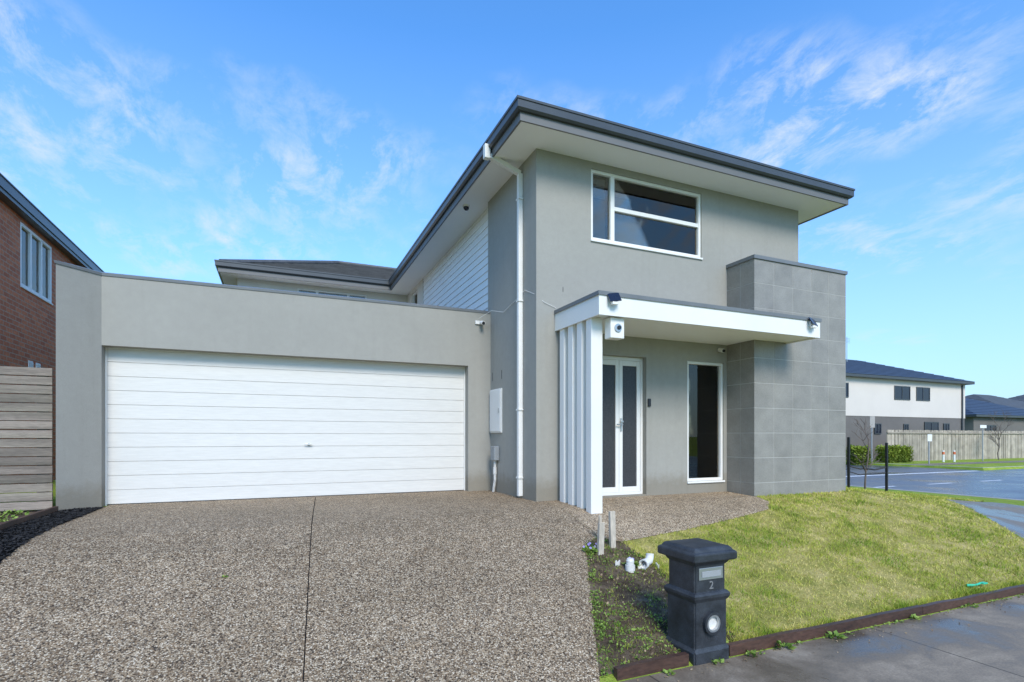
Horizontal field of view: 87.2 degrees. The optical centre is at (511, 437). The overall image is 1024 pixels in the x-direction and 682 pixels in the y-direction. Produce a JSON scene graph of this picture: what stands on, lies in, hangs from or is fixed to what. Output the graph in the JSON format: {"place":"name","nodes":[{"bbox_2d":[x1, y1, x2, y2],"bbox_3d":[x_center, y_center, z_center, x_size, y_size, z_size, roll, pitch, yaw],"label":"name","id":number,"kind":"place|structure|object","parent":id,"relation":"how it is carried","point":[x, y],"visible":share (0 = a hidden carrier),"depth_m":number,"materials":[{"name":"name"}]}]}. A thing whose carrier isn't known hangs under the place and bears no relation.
{"place":"outdoors","nodes":[
{"label":"outdoors","id":0,"kind":"place"},
{"bbox_2d":[0,490,599,681],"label":"driveway","id":1,"kind":"structure","parent":0,"point":[430,583],"depth_m":4.31,"materials":[{"name":"grey concrete"}]},
{"bbox_2d":[302,497,315,681],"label":"driveway joint","id":2,"kind":"object","parent":1,"relation":"on","point":[307,599],"visible":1,"depth_m":4.18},
{"bbox_2d":[0,458,1023,681],"bbox_3d":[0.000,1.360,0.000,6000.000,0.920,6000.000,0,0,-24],"label":"ground","id":3,"kind":"structure","parent":0,"point":[994,466],"depth_m":16.54,"materials":[{"name":"green plant"}]},
{"bbox_2d":[0,510,37,522],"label":"garden bed","id":4,"kind":"object","parent":3,"relation":"on","point":[20,515],"visible":0.07,"depth_m":6.26,"materials":[{"name":"plant"}]},
{"bbox_2d":[0,366,52,510],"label":"fence","id":5,"kind":"object","parent":3,"relation":"on","point":[38,398],"visible":0.9,"depth_m":6.46,"materials":[{"name":"grey wood"}]},
{"bbox_2d":[0,506,57,530],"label":"garden edging","id":6,"kind":"object","parent":3,"relation":"on","point":[19,520],"visible":0.38,"depth_m":5.65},
{"bbox_2d":[0,507,103,561],"bbox_3d":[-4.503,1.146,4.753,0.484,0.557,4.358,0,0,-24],"label":"mulch","id":7,"kind":"object","parent":3,"relation":"on","point":[43,522],"visible":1,"depth_m":5.28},
{"bbox_2d":[0,173,103,484],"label":"house","id":8,"kind":"structure","parent":3,"relation":"on","point":[35,242],"depth_m":10.20,"materials":[{"name":"red brick"}]},
{"bbox_2d":[20,221,52,304],"bbox_3d":[-9.360,-3.375,10.548,0.105,1.210,1.510,0,0,-23],"label":"window","id":9,"kind":"structure","parent":8,"relation":"in","point":[35,254],"depth_m":10.61,"materials":[{"name":"grey glass"}]},
{"bbox_2d":[54,95,854,513],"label":"house","id":10,"kind":"structure","parent":3,"relation":"on","point":[588,313],"depth_m":8.20,"materials":[{"name":"grey paint"}]},
{"bbox_2d":[105,347,464,505],"bbox_3d":[-3.093,-0.150,8.117,5.000,2.100,0.058,0,0,-23],"label":"garage door","id":11,"kind":"structure","parent":10,"relation":"in","point":[181,426],"depth_m":7.94,"materials":[{"name":"paint"}]},
{"bbox_2d":[297,288,366,298],"bbox_3d":[-4.851,-3.670,14.531,1.790,0.540,0.080,0,0,-23],"label":"window","id":12,"kind":"structure","parent":10,"relation":"in","point":[298,289],"depth_m":14.51,"materials":[{"name":"white paint"}]},
{"bbox_2d":[413,291,416,303],"bbox_3d":[-2.566,-3.660,14.478,0.080,0.520,0.600,0,0,-23],"label":"window","id":13,"kind":"structure","parent":10,"relation":"in","point":[415,294],"depth_m":14.65,"materials":[{"name":"white paint"}]},
{"bbox_2d":[602,356,642,495],"bbox_3d":[1.625,-0.180,8.176,0.860,2.100,0.140,0,0,-23],"label":"door","id":14,"kind":"structure","parent":10,"relation":"in","point":[622,377],"depth_m":8.19,"materials":[{"name":"white paint"}]},
{"bbox_2d":[590,169,702,259],"bbox_3d":[2.077,-3.405,8.340,2.100,1.070,0.210,0,0,-23],"label":"window","id":15,"kind":"structure","parent":10,"relation":"in","point":[665,220],"depth_m":8.33,"materials":[{"name":"glass"}]},
{"bbox_2d":[687,361,724,483],"bbox_3d":[3.130,-0.250,8.751,0.780,1.960,0.125,0,0,-23],"label":"window","id":16,"kind":"structure","parent":10,"relation":"in","point":[704,379],"depth_m":8.79,"materials":[{"name":"glass"}]},
{"bbox_2d":[0,509,1022,678],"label":"weeds","id":17,"kind":"object","parent":3,"relation":"on","point":[783,644],"visible":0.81,"depth_m":4.50,"materials":[{"name":"green plant"}]},
{"bbox_2d":[608,511,615,547],"bbox_3d":[1.085,1.041,5.815,0.076,0.498,0.040,0,0,-24],"label":"garden stake","id":18,"kind":"object","parent":3,"relation":"on","point":[612,534],"visible":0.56,"depth_m":5.80,"materials":[{"name":"grey wood"}]},
{"bbox_2d":[614,652,688,680],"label":"garden edging","id":19,"kind":"object","parent":3,"relation":"on","point":[648,666],"visible":0.78,"depth_m":3.84,"materials":[{"name":"brown wood"}]},
{"bbox_2d":[585,538,739,675],"bbox_3d":[1.309,1.386,4.827,1.222,0.541,2.344,0,0,6],"label":"garden bed","id":20,"kind":"object","parent":3,"relation":"on","point":[603,585],"visible":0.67,"depth_m":4.66,"materials":[{"name":"soil"}]},
{"bbox_2d":[582,542,597,552],"bbox_3d":[0.820,1.150,5.644,0.196,0.109,0.204,0,0,-41],"label":"flower plant","id":21,"kind":"object","parent":20,"relation":"on","point":[592,547],"visible":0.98,"depth_m":5.63,"materials":[{"name":"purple plant"}]},
{"bbox_2d":[597,522,604,554],"bbox_3d":[0.926,1.105,5.615,0.080,0.436,0.040,0,0,-24],"label":"garden stake","id":22,"kind":"object","parent":20,"relation":"on","point":[600,537],"visible":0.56,"depth_m":5.60,"materials":[{"name":"grey wood"}]},
{"bbox_2d":[625,558,634,572],"bbox_3d":[1.172,1.264,5.329,0.096,0.135,0.096,0,0,-24],"label":"pipe fitting","id":23,"kind":"object","parent":20,"relation":"on","point":[629,566],"visible":0.97,"depth_m":5.30,"materials":[{"name":"white plastic"}]},
{"bbox_2d":[639,553,653,568],"bbox_3d":[1.378,1.246,5.449,0.099,0.137,0.207,0,0,40],"label":"pipe fitting","id":24,"kind":"object","parent":20,"relation":"on","point":[647,561],"visible":0.99,"depth_m":5.43,"materials":[{"name":"white plastic"}]},
{"bbox_2d":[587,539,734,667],"bbox_3d":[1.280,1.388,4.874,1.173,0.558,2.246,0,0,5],"label":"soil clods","id":25,"kind":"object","parent":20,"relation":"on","point":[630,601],"visible":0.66,"depth_m":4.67,"materials":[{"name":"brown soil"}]},
{"bbox_2d":[657,538,736,665],"bbox_3d":[1.435,1.256,4.184,0.418,0.888,0.418,0,0,-24],"label":"mailbox","id":26,"kind":"object","parent":3,"relation":"on","point":[697,592],"visible":0.99,"depth_m":4.05,"materials":[{"name":"grey metal"}]},
{"bbox_2d":[621,499,1023,681],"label":"footpath","id":27,"kind":"structure","parent":3,"relation":"on","point":[986,644],"depth_m":4.17,"materials":[{"name":"concrete"}]},
{"bbox_2d":[727,605,922,656],"bbox_3d":[2.774,1.680,4.630,2.420,0.179,0.045,0,0,-24],"label":"garden edging","id":28,"kind":"object","parent":3,"relation":"on","point":[763,642],"visible":0.6,"depth_m":4.53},
{"bbox_2d":[846,444,871,464],"bbox_3d":[22.916,1.135,35.539,1.661,1.396,1.171,0,0,-24],"label":"hedge","id":29,"kind":"object","parent":3,"relation":"on","point":[857,451],"visible":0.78,"depth_m":35.27,"materials":[{"name":"green plant"}]},
{"bbox_2d":[870,416,874,461],"bbox_3d":[24.000,0.130,35.837,0.500,3.100,0.090,0,0,-24],"label":"street sign","id":30,"kind":"object","parent":3,"relation":"on","point":[872,421],"visible":0.88,"depth_m":35.82,"materials":[{"name":"grey metal"}]},
{"bbox_2d":[874,444,913,462],"bbox_3d":[26.024,1.124,36.529,2.974,1.370,1.204,0,0,-24],"label":"hedge","id":31,"kind":"object","parent":3,"relation":"on","point":[897,453],"visible":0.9,"depth_m":36.25,"materials":[{"name":"green plant"}]},
{"bbox_2d":[845,338,974,459],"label":"house","id":32,"kind":"structure","parent":3,"relation":"on","point":[891,398],"depth_m":42.73,"materials":[{"name":"white paint"}]},
{"bbox_2d":[845,383,848,396],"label":"window","id":33,"kind":"structure","parent":32,"relation":"in","point":[847,384],"depth_m":40.04,"materials":[{"name":"glass"}]},
{"bbox_2d":[874,423,881,433],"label":"window","id":34,"kind":"structure","parent":32,"relation":"in","point":[878,426],"depth_m":41.42,"materials":[{"name":"grey glass"}]},
{"bbox_2d":[894,386,909,399],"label":"window","id":35,"kind":"structure","parent":32,"relation":"in","point":[900,392],"depth_m":42.60,"materials":[{"name":"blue glass"}]},
{"bbox_2d":[904,424,908,429],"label":"window","id":36,"kind":"structure","parent":32,"relation":"in","point":[906,426],"depth_m":42.80,"materials":[{"name":"grey glass"}]},
{"bbox_2d":[916,387,929,400],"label":"window","id":37,"kind":"structure","parent":32,"relation":"in","point":[922,393],"depth_m":43.68,"materials":[{"name":"glass"}]},
{"bbox_2d":[924,422,938,430],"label":"window","id":38,"kind":"structure","parent":32,"relation":"in","point":[933,426],"depth_m":44.15,"materials":[{"name":"grey glass"}]},
{"bbox_2d":[943,423,949,430],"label":"window","id":39,"kind":"structure","parent":32,"relation":"in","point":[946,426],"depth_m":44.96,"materials":[{"name":"grey glass"}]},
{"bbox_2d":[846,463,1023,500],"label":"kerb","id":40,"kind":"structure","parent":3,"relation":"on","point":[946,493],"depth_m":16.95,"materials":[{"name":"concrete"}]},
{"bbox_2d":[942,450,944,461],"bbox_3d":[29.991,1.280,37.357,0.160,0.800,0.160,0,0,-24],"label":"bollard","id":41,"kind":"object","parent":3,"relation":"on","point":[943,456],"visible":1,"depth_m":37.31,"materials":[{"name":"white paint"}]},
{"bbox_2d":[953,450,955,461],"bbox_3d":[30.896,1.280,37.533,0.160,0.800,0.160,0,0,-24],"label":"bollard","id":42,"kind":"object","parent":3,"relation":"on","point":[954,457],"visible":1,"depth_m":37.48,"materials":[{"name":"white paint"}]},
{"bbox_2d":[886,430,1023,460],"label":"fence","id":43,"kind":"object","parent":3,"relation":"on","point":[964,445],"visible":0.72,"depth_m":41.06,"materials":[{"name":"grey wood"}]},
{"bbox_2d":[916,460,1023,464],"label":"footpath","id":44,"kind":"structure","parent":3,"relation":"on","point":[970,463],"depth_m":34.84,"materials":[{"name":"concrete"}]},
{"bbox_2d":[928,434,931,463],"bbox_3d":[26.700,0.730,34.394,0.450,1.900,0.090,0,0,-24],"label":"street sign","id":45,"kind":"object","parent":44,"relation":"on","point":[929,437],"visible":1,"depth_m":34.37,"materials":[{"name":"white metal"}]},
{"bbox_2d":[920,584,1023,614],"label":"garden edging","id":46,"kind":"object","parent":3,"relation":"on","point":[936,606],"visible":0.59,"depth_m":5.43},
{"bbox_2d":[980,425,986,460],"bbox_3d":[34.252,0.380,39.095,0.800,2.600,0.090,0,0,-24],"label":"street sign","id":47,"kind":"object","parent":3,"relation":"on","point":[983,426],"visible":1,"depth_m":39.08,"materials":[{"name":"white metal"}]},
{"bbox_2d":[965,394,1023,408],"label":"house","id":48,"kind":"structure","parent":3,"relation":"on","point":[1003,401],"depth_m":76.02,"materials":[{"name":"beige brick"}]},
{"bbox_2d":[986,410,1014,459],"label":"tree","id":49,"kind":"object","parent":3,"relation":"on","point":[994,428],"visible":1,"depth_m":40.65,"materials":[{"name":"brown plant"}]},
{"bbox_2d":[0,0,1023,397],"label":"sky","id":50,"kind":"structure","parent":0,"point":[168,139],"materials":[{"name":"blue"}]},
{"bbox_2d":[545,491,768,541],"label":"porch path","id":51,"kind":"structure","parent":0,"point":[637,517],"depth_m":7.14,"materials":[{"name":"beige concrete"}]},
{"bbox_2d":[586,487,1023,672],"bbox_3d":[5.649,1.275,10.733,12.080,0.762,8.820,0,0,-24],"label":"lawn","id":52,"kind":"structure","parent":0,"point":[829,602],"depth_m":6.19,"materials":[{"name":"green plant"}]},
{"bbox_2d":[847,437,849,487],"bbox_3d":[7.982,0.662,12.739,0.054,1.350,0.054,0,0,-24],"label":"tree stake","id":53,"kind":"object","parent":52,"relation":"on","point":[848,462],"visible":0.76,"depth_m":12.72,"materials":[{"name":"black wood"}]},
{"bbox_2d":[850,466,885,469],"bbox_3d":[8.436,0.719,12.714,0.848,0.115,0.079,0,0,0],"label":"tree tie","id":54,"kind":"object","parent":53,"relation":"attached to","point":[867,468],"visible":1,"depth_m":12.70,"materials":[{"name":"black plastic"}]},
{"bbox_2d":[850,471,885,474],"bbox_3d":[8.435,0.844,12.714,0.844,0.093,0.067,0,0,0],"label":"tree tie","id":55,"kind":"object","parent":53,"relation":"attached to","point":[868,474],"visible":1,"depth_m":12.71,"materials":[{"name":"black plastic"}]},
{"bbox_2d":[850,418,880,488],"bbox_3d":[8.349,0.413,12.785,0.852,1.825,0.615,0,0,-24],"label":"tree","id":56,"kind":"object","parent":52,"relation":"on","point":[868,453],"visible":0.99,"depth_m":12.73,"materials":[{"name":"brown plant"}]},
{"bbox_2d":[885,443,887,490],"bbox_3d":[8.892,0.767,12.754,0.054,1.300,0.054,0,0,-24],"label":"tree stake","id":57,"kind":"object","parent":52,"relation":"on","point":[886,466],"visible":0.71,"depth_m":12.73,"materials":[{"name":"black wood"}]},
{"bbox_2d":[967,582,987,586],"bbox_3d":[5.020,1.586,5.796,0.275,0.038,0.067,0,0,-16],"label":"toy spade","id":58,"kind":"object","parent":52,"relation":"on","point":[976,584],"visible":1,"depth_m":5.77,"materials":[{"name":"green plastic"}]},
{"bbox_2d":[846,465,1023,499],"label":"road","id":59,"kind":"structure","parent":0,"point":[1009,484],"depth_m":22.75,"materials":[{"name":"grey asphalt"}]},
{"bbox_2d":[846,471,998,486],"bbox_3d":[8.394,1.806,48.303,37.425,0.001,79.859,0,0,-48],"label":"road marking","id":60,"kind":"object","parent":59,"relation":"on","point":[920,473],"visible":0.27,"depth_m":26.38,"materials":[{"name":"paint"}]},
{"bbox_2d":[965,398,1023,430],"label":"house","id":61,"kind":"structure","parent":0,"point":[976,413],"depth_m":56.23,"materials":[{"name":"beige brick"}]},
{"bbox_2d":[985,425,996,430],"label":"window","id":62,"kind":"structure","parent":61,"relation":"in","point":[988,426],"depth_m":55.02,"materials":[{"name":"grey glass"}]},
{"bbox_2d":[1008,395,1023,400],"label":"house","id":63,"kind":"structure","parent":0,"point":[1020,398],"depth_m":90.02,"materials":[{"name":"grey tile"}]}
]}

